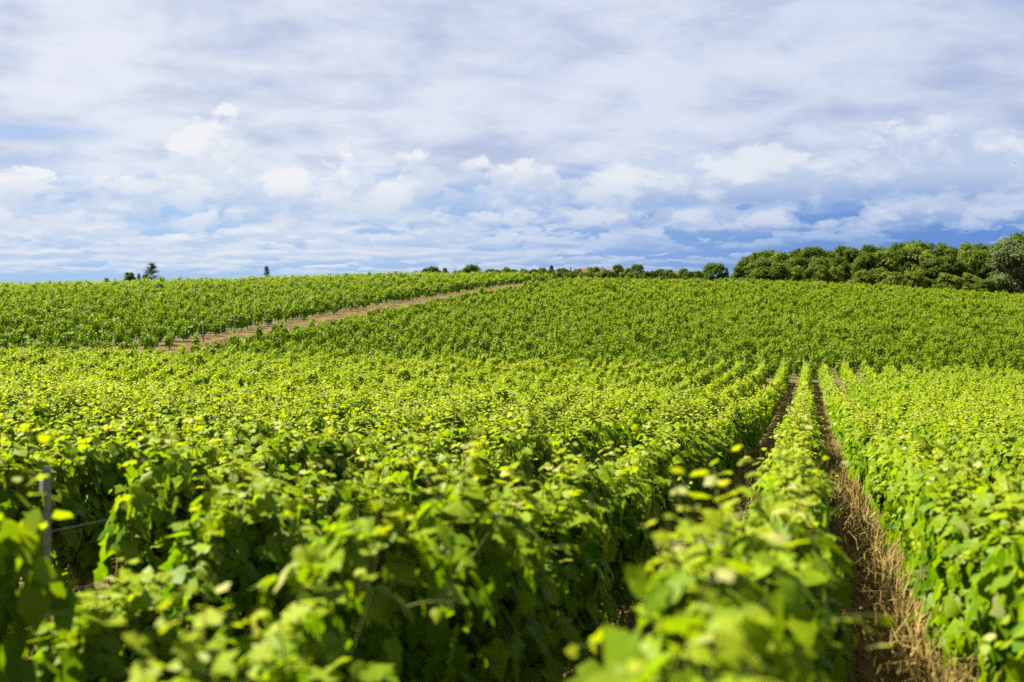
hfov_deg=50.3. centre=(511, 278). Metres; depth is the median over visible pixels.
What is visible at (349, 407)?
grapevine
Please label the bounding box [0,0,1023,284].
sky
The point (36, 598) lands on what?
front vineyard
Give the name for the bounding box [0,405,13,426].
grapevine
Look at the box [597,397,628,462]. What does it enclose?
grapevine
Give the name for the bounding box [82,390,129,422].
grapevine
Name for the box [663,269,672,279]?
horizon tree
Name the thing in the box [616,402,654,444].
grapevine
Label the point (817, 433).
grapevine
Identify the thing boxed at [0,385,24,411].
grapevine
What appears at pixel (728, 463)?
grapevine
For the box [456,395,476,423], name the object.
grapevine
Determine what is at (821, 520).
grapevine
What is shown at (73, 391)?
grapevine
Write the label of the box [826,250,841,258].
forest tree
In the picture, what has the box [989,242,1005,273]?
forest tree
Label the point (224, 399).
grapevine
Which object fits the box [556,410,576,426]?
grapevine
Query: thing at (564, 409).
grapevine
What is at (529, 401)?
grapevine
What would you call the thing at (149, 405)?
grapevine
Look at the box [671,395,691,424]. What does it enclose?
grapevine
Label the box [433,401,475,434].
grapevine
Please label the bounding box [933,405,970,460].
grapevine
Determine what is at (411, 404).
grapevine
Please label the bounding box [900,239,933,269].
forest tree
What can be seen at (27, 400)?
grapevine
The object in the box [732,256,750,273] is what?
forest tree
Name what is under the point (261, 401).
grapevine
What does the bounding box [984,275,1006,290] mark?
forest bush
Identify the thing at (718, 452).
grapevine
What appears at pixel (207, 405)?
grapevine
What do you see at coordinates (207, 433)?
grapevine
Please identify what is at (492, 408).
grapevine
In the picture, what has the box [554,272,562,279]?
hedge bush
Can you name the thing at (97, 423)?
grapevine
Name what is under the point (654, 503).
grapevine
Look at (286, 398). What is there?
grapevine
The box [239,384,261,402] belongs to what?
grapevine
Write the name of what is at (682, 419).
grapevine
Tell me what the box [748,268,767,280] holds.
forest bush
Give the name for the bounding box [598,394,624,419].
grapevine
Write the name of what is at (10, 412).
grapevine
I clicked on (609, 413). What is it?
grapevine
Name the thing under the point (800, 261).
forest tree
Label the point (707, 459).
grapevine
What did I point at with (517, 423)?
grapevine
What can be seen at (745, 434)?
grapevine
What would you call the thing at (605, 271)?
horizon tree
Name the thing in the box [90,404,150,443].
grapevine
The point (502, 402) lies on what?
grapevine
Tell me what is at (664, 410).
grapevine
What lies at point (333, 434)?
grapevine
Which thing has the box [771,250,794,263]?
forest tree
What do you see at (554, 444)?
grapevine
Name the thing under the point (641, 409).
grapevine
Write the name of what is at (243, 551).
grapevine
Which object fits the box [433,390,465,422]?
grapevine
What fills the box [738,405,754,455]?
grapevine
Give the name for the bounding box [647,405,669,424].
grapevine
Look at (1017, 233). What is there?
forest tree
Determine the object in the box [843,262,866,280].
forest tree
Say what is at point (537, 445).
grapevine
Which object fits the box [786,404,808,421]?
grapevine
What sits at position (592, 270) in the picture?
horizon tree
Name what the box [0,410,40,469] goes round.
grapevine
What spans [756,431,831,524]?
grapevine
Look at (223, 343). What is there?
bank grass
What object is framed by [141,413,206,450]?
grapevine
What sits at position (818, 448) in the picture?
grapevine
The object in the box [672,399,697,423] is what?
grapevine
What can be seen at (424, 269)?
horizon tree
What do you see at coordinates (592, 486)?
grapevine
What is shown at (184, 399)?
grapevine
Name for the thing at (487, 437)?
grapevine
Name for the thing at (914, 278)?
forest bush
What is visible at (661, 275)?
hedge bush
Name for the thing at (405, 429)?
grapevine
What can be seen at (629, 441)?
grapevine
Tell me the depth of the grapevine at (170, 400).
25.43 m
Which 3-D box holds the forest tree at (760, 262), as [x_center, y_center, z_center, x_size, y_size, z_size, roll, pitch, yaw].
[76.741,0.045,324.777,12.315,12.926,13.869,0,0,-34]
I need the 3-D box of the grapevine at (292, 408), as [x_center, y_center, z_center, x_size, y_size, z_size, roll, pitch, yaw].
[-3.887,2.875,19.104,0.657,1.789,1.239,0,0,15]
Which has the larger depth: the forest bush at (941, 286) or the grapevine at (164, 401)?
the forest bush at (941, 286)
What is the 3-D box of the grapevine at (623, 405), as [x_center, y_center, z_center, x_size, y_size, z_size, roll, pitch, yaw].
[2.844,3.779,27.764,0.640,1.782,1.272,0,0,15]
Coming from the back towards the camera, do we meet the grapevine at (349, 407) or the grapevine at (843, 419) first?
the grapevine at (843, 419)
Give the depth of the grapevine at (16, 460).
8.44 m
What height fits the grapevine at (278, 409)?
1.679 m
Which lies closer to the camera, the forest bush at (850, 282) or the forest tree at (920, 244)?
the forest bush at (850, 282)
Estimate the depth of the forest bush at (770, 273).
294.72 m
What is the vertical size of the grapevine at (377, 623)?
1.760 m
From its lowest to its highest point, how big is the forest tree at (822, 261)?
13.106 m
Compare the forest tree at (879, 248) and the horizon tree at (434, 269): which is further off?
the horizon tree at (434, 269)
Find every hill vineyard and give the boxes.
[0,267,554,352]
[177,274,1023,378]
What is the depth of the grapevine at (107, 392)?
27.79 m
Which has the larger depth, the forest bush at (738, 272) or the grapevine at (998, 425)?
the forest bush at (738, 272)
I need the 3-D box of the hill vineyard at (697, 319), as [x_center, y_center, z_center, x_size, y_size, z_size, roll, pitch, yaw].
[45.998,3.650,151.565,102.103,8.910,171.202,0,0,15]
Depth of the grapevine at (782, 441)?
11.09 m
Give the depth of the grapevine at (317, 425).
16.47 m
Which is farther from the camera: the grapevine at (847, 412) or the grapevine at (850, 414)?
the grapevine at (847, 412)
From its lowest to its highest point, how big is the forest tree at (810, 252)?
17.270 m
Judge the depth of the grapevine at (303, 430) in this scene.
13.27 m
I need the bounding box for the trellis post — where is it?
[39,466,50,622]
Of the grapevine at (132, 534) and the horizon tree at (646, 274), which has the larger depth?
the horizon tree at (646, 274)
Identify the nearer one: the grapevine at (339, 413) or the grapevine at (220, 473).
the grapevine at (220, 473)
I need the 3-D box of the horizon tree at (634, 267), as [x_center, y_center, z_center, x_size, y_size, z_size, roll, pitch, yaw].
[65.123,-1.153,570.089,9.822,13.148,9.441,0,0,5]
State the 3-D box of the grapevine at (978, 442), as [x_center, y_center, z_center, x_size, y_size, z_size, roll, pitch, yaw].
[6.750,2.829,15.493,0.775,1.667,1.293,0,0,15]
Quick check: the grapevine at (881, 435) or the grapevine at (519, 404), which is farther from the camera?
the grapevine at (519, 404)
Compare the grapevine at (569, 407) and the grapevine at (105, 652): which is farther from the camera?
the grapevine at (569, 407)
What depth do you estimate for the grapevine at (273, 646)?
3.27 m
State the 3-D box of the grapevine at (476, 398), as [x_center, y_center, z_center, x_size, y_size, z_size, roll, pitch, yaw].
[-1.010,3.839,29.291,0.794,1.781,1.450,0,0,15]
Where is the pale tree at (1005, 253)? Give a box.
[986,238,1023,293]
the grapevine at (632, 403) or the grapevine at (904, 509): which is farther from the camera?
the grapevine at (632, 403)
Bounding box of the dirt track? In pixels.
[167,282,541,353]
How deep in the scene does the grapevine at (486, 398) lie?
30.45 m
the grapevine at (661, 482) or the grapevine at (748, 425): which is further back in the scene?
the grapevine at (748, 425)
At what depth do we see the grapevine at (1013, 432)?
20.92 m
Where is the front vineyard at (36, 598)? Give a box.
[0,342,1023,681]
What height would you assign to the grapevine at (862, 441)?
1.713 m
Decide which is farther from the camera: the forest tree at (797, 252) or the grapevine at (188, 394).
the forest tree at (797, 252)
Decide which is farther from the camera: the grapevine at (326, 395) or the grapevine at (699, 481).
the grapevine at (326, 395)
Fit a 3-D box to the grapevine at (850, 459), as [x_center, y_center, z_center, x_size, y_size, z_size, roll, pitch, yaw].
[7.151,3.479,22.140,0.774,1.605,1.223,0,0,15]
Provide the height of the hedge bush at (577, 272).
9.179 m
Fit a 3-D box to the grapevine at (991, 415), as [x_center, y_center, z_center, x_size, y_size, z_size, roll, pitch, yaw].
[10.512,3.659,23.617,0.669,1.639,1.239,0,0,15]
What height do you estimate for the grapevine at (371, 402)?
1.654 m
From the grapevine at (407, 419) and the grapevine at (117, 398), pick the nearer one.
the grapevine at (407, 419)
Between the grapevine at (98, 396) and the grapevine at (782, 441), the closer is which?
the grapevine at (782, 441)
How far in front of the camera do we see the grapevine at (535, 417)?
18.13 m
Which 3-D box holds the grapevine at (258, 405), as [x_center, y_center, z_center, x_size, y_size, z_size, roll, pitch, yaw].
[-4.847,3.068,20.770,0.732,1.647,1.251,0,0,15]
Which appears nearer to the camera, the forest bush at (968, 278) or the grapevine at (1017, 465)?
the grapevine at (1017, 465)
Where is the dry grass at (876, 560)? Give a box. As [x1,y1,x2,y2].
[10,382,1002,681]
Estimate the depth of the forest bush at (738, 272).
300.27 m
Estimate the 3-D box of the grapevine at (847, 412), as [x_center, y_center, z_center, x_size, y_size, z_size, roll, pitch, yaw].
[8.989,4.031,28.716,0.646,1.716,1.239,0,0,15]
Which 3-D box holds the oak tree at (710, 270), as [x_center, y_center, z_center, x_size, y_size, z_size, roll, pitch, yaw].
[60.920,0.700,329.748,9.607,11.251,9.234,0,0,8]
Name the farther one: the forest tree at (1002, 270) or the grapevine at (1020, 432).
the forest tree at (1002, 270)
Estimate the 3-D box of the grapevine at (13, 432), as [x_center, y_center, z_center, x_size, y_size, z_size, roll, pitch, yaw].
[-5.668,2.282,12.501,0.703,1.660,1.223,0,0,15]
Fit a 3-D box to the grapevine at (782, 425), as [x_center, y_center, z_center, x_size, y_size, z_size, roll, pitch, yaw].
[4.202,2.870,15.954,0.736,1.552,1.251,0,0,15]
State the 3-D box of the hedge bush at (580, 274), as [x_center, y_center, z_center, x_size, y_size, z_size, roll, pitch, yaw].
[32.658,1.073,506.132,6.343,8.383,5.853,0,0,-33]
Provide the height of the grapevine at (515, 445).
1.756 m
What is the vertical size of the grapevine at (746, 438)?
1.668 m
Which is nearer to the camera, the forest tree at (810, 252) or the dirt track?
the dirt track
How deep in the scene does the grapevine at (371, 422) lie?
18.39 m
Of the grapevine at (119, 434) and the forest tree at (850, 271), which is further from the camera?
the forest tree at (850, 271)
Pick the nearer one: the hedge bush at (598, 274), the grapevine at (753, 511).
the grapevine at (753, 511)
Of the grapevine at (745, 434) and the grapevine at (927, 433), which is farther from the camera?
the grapevine at (745, 434)
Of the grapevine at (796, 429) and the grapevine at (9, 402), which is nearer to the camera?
the grapevine at (796, 429)
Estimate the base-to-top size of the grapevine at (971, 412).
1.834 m
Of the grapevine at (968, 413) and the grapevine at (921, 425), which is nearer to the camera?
the grapevine at (921, 425)
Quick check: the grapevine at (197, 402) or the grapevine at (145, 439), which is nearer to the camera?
the grapevine at (145, 439)
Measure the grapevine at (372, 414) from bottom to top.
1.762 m
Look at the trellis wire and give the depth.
7.07 m
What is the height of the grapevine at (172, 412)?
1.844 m
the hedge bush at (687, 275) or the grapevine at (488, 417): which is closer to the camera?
the grapevine at (488, 417)
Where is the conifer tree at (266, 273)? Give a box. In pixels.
[263,266,269,277]
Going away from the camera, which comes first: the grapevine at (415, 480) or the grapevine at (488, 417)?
the grapevine at (415, 480)
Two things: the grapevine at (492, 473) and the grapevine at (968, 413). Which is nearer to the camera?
the grapevine at (492, 473)
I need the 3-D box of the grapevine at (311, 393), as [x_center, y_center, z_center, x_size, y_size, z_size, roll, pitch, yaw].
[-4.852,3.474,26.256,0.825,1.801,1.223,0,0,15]
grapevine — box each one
[0,382,27,404]
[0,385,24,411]
[0,389,39,412]
[0,396,12,422]
[0,401,28,435]
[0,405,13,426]
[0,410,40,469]
[0,415,85,630]
[1,380,28,398]
[1,403,63,453]
[2,385,62,427]
[10,388,50,421]
[13,399,76,443]
[21,385,59,405]
[26,386,71,415]
[29,382,59,398]
[29,556,207,681]
[30,422,73,474]
[39,406,100,455]
[50,377,89,404]
[51,415,147,592]
[59,394,122,441]
[59,397,101,426]
[65,378,105,412]
[80,416,135,556]
[82,384,108,403]
[82,389,127,414]
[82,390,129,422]
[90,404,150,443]
[93,412,223,615]
[97,388,132,406]
[102,396,200,579]
[103,379,130,398]
[104,582,351,681]
[111,383,131,405]
[115,394,158,431]
[117,386,149,410]
[123,389,159,418]
[125,389,157,408]
[133,387,162,404]
[139,386,190,427]
[141,407,187,436]
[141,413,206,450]
[144,450,321,680]
[150,394,181,408]
[154,383,182,403]
[158,392,182,406]
[161,392,188,419]
[175,385,198,406]
[175,393,226,436]
[176,393,206,414]
[178,385,199,404]
[183,413,255,477]
[185,405,230,446]
[187,396,216,417]
[188,399,226,426]
[197,388,224,406]
[198,382,225,403]
[205,395,294,459]
[207,391,251,425]
[207,432,279,511]
[208,390,243,417]
[212,403,255,430]
[214,395,268,444]
[218,387,246,405]
[229,417,325,499]
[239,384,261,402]
[243,454,360,605]
[246,391,271,409]
[247,394,268,417]
[247,447,475,681]
[252,396,289,425]
[256,405,304,432]
[257,392,283,410]
[264,400,281,412]
[266,402,290,420]
[273,384,302,403]
[274,390,313,414]
[275,393,313,422]
[275,417,323,441]
[281,391,302,407]
[286,396,332,435]
[294,417,379,499]
[296,385,338,420]
[298,385,330,405]
[311,407,354,435]
[314,395,336,411]
[316,419,356,464]
[320,390,339,406]
[327,394,354,428]
[331,386,355,416]
[333,454,419,546]
[338,408,378,459]
[341,425,401,493]
[344,386,374,405]
[345,388,372,414]
[346,402,370,422]
[346,408,383,436]
[356,394,400,429]
[360,410,461,538]
[363,394,382,408]
[364,388,384,403]
[365,398,395,417]
[371,407,400,445]
[373,394,403,416]
[373,395,441,457]
[385,390,405,407]
[388,397,430,438]
[390,427,553,681]
[394,403,425,421]
[395,391,423,415]
[406,394,423,409]
[409,400,435,420]
[412,400,454,437]
[420,391,439,408]
[420,395,433,410]
[420,422,461,474]
[422,399,442,412]
[426,409,477,468]
[427,395,448,417]
[430,443,473,489]
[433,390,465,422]
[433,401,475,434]
[442,393,463,410]
[451,430,513,516]
[455,391,474,409]
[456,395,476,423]
[462,405,480,428]
[465,389,484,406]
[465,409,499,460]
[468,393,492,421]
[468,466,582,681]
[470,407,499,430]
[476,388,493,404]
[479,409,543,511]
[480,412,511,460]
[484,394,501,416]
[491,391,511,411]
[491,395,518,425]
[493,405,527,437]
[503,400,521,422]
[505,465,618,674]
[506,401,562,492]
[508,392,549,437]
[511,393,533,411]
[517,393,536,414]
[527,401,547,419]
[528,392,558,422]
[533,409,556,440]
[533,422,574,473]
[533,441,635,640]
[538,392,562,421]
[548,409,570,434]
[549,413,593,471]
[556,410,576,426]
[558,404,569,421]
[560,406,610,472]
[563,400,588,425]
[565,394,583,415]
[565,512,813,681]
[574,392,589,407]
[575,396,604,423]
[582,398,607,420]
[583,403,618,465]
[585,449,656,623]
[591,445,662,576]
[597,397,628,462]
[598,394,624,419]
[598,404,618,422]
[607,412,634,457]
[613,395,631,417]
[614,436,665,561]
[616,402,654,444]
[618,410,643,450]
[620,392,648,412]
[621,416,691,566]
[625,420,693,551]
[632,467,897,681]
[635,400,645,415]
[637,403,666,436]
[641,413,657,437]
[645,445,860,681]
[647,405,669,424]
[649,398,677,424]
[649,408,697,517]
[654,394,676,425]
[656,406,719,536]
[670,404,685,424]
[670,404,731,516]
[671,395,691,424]
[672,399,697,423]
[677,391,693,417]
[691,409,729,495]
[698,480,854,681]
[704,404,740,490]
[704,414,731,489]
[708,414,735,496]
[717,407,746,475]
[718,408,742,473]
[722,402,748,468]
[725,391,745,457]
[728,400,753,466]
[733,399,750,457]
[735,394,759,451]
[737,396,760,452]
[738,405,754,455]
[741,447,842,549]
[743,392,758,439]
[743,430,852,520]
[746,425,856,669]
[748,459,848,674]
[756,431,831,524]
[757,430,838,500]
[766,413,826,477]
[768,416,826,465]
[770,425,819,469]
[773,407,826,449]
[774,416,830,447]
[777,418,818,462]
[782,402,822,438]
[785,393,818,415]
[785,402,815,431]
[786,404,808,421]
[787,401,818,429]
[788,396,821,423]
[788,397,816,420]
[839,402,863,452]
[840,409,850,455]
[841,406,872,459]
[841,409,888,500]
[842,400,860,442]
[842,408,866,466]
[843,408,867,442]
[844,413,869,430]
[845,400,881,472]
[845,415,872,468]
[845,419,890,483]
[852,413,888,476]
[857,409,887,499]
[860,422,896,509]
[865,416,902,512]
[865,421,924,511]
[866,420,904,548]
[869,425,943,555]
[870,421,929,544]
[884,443,939,578]
[886,444,936,584]
[899,438,986,649]
[900,411,922,434]
[902,422,985,588]
[903,407,918,432]
[906,408,930,435]
[906,410,931,432]
[911,413,927,438]
[920,463,1007,681]
[921,407,950,452]
[922,412,942,438]
[924,398,952,452]
[929,406,974,450]
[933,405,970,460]
[941,416,972,462]
[941,454,1023,681]
[954,413,1007,460]
[954,422,1002,462]
[955,403,969,423]
[959,415,1002,483]
[964,399,983,427]
[966,401,989,428]
[969,420,1023,493]
[971,401,999,429]
[983,414,1013,438]
[987,409,1013,432]
[991,445,1023,506]
[996,416,1022,437]
[1004,436,1023,513]
[1007,407,1023,442]
[1008,406,1023,442]
[1016,427,1023,439]
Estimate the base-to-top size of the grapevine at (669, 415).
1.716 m
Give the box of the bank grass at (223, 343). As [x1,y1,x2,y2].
[187,285,519,353]
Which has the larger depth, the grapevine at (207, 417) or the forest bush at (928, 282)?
the forest bush at (928, 282)
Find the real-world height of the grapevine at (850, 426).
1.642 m
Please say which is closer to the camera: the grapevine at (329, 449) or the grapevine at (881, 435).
the grapevine at (329, 449)
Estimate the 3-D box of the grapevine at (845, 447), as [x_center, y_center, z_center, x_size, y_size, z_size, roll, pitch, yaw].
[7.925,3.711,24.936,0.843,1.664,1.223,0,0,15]
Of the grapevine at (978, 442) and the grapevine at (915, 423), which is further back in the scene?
the grapevine at (915, 423)
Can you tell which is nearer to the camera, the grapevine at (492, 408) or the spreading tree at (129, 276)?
the grapevine at (492, 408)
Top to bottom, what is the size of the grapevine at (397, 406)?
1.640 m
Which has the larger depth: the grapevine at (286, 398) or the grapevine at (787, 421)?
the grapevine at (286, 398)
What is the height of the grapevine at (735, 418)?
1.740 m
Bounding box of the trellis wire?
[44,513,140,532]
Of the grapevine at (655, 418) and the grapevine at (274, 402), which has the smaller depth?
the grapevine at (655, 418)
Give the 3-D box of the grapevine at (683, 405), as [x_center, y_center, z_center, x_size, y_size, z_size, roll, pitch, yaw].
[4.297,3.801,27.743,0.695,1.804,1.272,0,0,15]
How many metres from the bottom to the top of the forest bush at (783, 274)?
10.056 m
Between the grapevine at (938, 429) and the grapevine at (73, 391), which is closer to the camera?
the grapevine at (938, 429)
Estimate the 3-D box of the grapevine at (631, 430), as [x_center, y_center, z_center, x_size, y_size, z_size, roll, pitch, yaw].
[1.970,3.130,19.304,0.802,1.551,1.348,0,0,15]
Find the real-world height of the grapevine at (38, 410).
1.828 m
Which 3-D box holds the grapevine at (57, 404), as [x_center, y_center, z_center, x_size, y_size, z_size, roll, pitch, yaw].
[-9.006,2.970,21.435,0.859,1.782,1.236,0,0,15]
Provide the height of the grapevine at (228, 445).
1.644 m
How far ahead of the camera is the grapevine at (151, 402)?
27.07 m
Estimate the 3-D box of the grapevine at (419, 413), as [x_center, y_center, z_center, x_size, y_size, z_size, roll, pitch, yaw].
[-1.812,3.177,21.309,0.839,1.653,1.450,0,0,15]
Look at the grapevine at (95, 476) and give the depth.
9.16 m
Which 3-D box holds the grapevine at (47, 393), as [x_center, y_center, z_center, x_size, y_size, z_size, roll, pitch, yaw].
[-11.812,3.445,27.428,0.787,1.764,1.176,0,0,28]
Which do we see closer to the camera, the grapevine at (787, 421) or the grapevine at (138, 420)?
the grapevine at (138, 420)
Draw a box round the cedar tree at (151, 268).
[143,263,160,280]
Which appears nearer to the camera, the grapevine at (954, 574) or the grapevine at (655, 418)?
the grapevine at (954, 574)
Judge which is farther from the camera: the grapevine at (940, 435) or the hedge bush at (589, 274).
the hedge bush at (589, 274)
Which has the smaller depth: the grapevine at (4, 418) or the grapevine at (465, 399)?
the grapevine at (4, 418)
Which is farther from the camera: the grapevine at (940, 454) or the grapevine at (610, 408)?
the grapevine at (610, 408)
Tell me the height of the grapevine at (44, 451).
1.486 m
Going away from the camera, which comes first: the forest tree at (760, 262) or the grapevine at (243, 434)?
the grapevine at (243, 434)
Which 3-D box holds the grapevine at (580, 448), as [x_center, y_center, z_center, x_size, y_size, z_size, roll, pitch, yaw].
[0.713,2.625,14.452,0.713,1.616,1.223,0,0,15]
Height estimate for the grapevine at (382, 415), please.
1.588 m
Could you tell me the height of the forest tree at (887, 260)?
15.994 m
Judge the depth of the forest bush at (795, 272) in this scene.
302.44 m
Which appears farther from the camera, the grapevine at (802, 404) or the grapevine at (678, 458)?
the grapevine at (802, 404)
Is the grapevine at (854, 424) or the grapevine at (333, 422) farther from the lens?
the grapevine at (854, 424)
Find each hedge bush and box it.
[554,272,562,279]
[562,272,575,278]
[568,270,579,279]
[577,272,587,278]
[585,272,593,278]
[594,271,606,278]
[605,270,615,278]
[618,272,625,277]
[625,271,638,279]
[659,271,667,280]
[668,272,676,279]
[681,271,694,279]
[691,270,702,279]
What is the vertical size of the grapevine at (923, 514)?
1.740 m
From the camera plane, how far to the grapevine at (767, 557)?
3.60 m
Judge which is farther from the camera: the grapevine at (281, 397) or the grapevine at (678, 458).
the grapevine at (281, 397)
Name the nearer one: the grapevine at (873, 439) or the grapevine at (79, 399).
the grapevine at (873, 439)
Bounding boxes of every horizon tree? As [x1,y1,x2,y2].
[420,267,430,272]
[428,266,440,272]
[462,264,481,273]
[500,267,510,272]
[538,267,546,274]
[547,265,555,277]
[556,268,569,276]
[586,266,600,275]
[601,269,607,279]
[612,264,624,278]
[623,267,632,274]
[630,264,643,279]
[642,271,654,279]
[655,268,664,279]
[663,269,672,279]
[676,268,686,279]
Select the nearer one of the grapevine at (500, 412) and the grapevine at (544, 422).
the grapevine at (544, 422)
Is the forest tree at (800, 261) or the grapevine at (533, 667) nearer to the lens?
the grapevine at (533, 667)
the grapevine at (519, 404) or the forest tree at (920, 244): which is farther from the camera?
the forest tree at (920, 244)
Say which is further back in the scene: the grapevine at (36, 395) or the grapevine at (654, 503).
the grapevine at (36, 395)
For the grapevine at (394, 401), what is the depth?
27.41 m
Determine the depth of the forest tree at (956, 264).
315.19 m
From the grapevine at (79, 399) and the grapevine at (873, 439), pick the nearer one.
the grapevine at (873, 439)
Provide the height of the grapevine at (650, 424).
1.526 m
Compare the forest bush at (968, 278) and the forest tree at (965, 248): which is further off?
the forest tree at (965, 248)
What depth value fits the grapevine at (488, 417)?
20.51 m
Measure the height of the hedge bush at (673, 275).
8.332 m
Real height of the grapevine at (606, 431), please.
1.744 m
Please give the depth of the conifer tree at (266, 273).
519.62 m
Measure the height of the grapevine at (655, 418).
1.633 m
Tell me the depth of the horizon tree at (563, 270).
593.49 m
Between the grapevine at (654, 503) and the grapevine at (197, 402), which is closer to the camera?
the grapevine at (654, 503)
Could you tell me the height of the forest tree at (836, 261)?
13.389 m
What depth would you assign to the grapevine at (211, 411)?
19.01 m
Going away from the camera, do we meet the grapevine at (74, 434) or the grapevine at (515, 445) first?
the grapevine at (515, 445)
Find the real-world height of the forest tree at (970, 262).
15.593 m
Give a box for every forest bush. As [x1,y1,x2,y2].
[730,266,750,280]
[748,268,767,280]
[753,266,783,281]
[771,261,791,281]
[788,265,806,282]
[801,266,818,282]
[810,264,832,282]
[826,265,845,283]
[846,279,865,284]
[852,269,872,285]
[868,267,886,285]
[880,271,907,286]
[903,270,928,288]
[913,275,936,287]
[928,284,955,289]
[936,272,965,291]
[962,272,980,290]
[968,279,1001,293]
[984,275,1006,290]
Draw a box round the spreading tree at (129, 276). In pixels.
[123,272,135,282]
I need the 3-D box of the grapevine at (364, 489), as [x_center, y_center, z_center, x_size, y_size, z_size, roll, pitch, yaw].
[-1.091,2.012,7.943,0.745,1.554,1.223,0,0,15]
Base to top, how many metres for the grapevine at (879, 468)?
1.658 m
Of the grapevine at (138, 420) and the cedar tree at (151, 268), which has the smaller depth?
the grapevine at (138, 420)
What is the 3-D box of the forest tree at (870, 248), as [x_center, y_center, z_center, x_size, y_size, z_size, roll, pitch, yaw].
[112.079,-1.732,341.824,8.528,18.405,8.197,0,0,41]
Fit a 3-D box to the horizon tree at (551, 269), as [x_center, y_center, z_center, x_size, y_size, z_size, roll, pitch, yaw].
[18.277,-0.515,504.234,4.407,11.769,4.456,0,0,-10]
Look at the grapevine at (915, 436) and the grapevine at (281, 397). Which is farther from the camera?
the grapevine at (281, 397)
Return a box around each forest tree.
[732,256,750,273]
[746,248,776,265]
[747,264,755,268]
[751,257,786,269]
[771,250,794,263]
[785,257,808,281]
[792,248,807,258]
[798,246,826,262]
[808,256,830,268]
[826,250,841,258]
[826,256,851,283]
[834,245,860,263]
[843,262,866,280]
[849,251,881,278]
[859,244,877,252]
[867,248,902,283]
[876,246,889,250]
[889,242,906,268]
[894,247,917,271]
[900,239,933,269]
[901,244,936,278]
[919,256,956,284]
[926,241,946,258]
[936,244,958,258]
[940,254,968,287]
[957,241,977,258]
[957,254,978,276]
[967,243,996,273]
[970,249,1003,289]
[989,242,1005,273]
[994,235,1023,286]
[1009,232,1023,240]
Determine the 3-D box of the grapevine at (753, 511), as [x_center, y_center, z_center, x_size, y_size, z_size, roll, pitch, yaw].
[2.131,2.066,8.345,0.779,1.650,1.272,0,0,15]
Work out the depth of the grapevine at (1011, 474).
13.52 m
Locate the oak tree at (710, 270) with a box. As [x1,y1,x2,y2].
[701,262,728,281]
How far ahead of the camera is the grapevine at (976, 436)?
16.29 m
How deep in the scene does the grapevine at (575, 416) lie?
21.77 m
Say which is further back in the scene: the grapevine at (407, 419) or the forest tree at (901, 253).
the forest tree at (901, 253)
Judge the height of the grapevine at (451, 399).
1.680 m
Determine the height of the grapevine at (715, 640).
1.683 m
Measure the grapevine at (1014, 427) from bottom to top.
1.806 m
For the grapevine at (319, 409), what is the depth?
20.16 m
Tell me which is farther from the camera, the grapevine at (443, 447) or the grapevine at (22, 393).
the grapevine at (22, 393)
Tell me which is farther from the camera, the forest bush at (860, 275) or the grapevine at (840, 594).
the forest bush at (860, 275)
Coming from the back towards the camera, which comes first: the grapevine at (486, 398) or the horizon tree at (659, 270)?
the horizon tree at (659, 270)
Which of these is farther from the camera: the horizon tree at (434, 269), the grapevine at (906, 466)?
the horizon tree at (434, 269)
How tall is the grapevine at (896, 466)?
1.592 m
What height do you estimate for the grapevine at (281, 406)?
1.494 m
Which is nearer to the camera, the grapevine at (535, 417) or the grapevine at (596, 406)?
the grapevine at (535, 417)
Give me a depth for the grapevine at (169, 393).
27.78 m
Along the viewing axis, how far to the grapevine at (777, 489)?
7.46 m

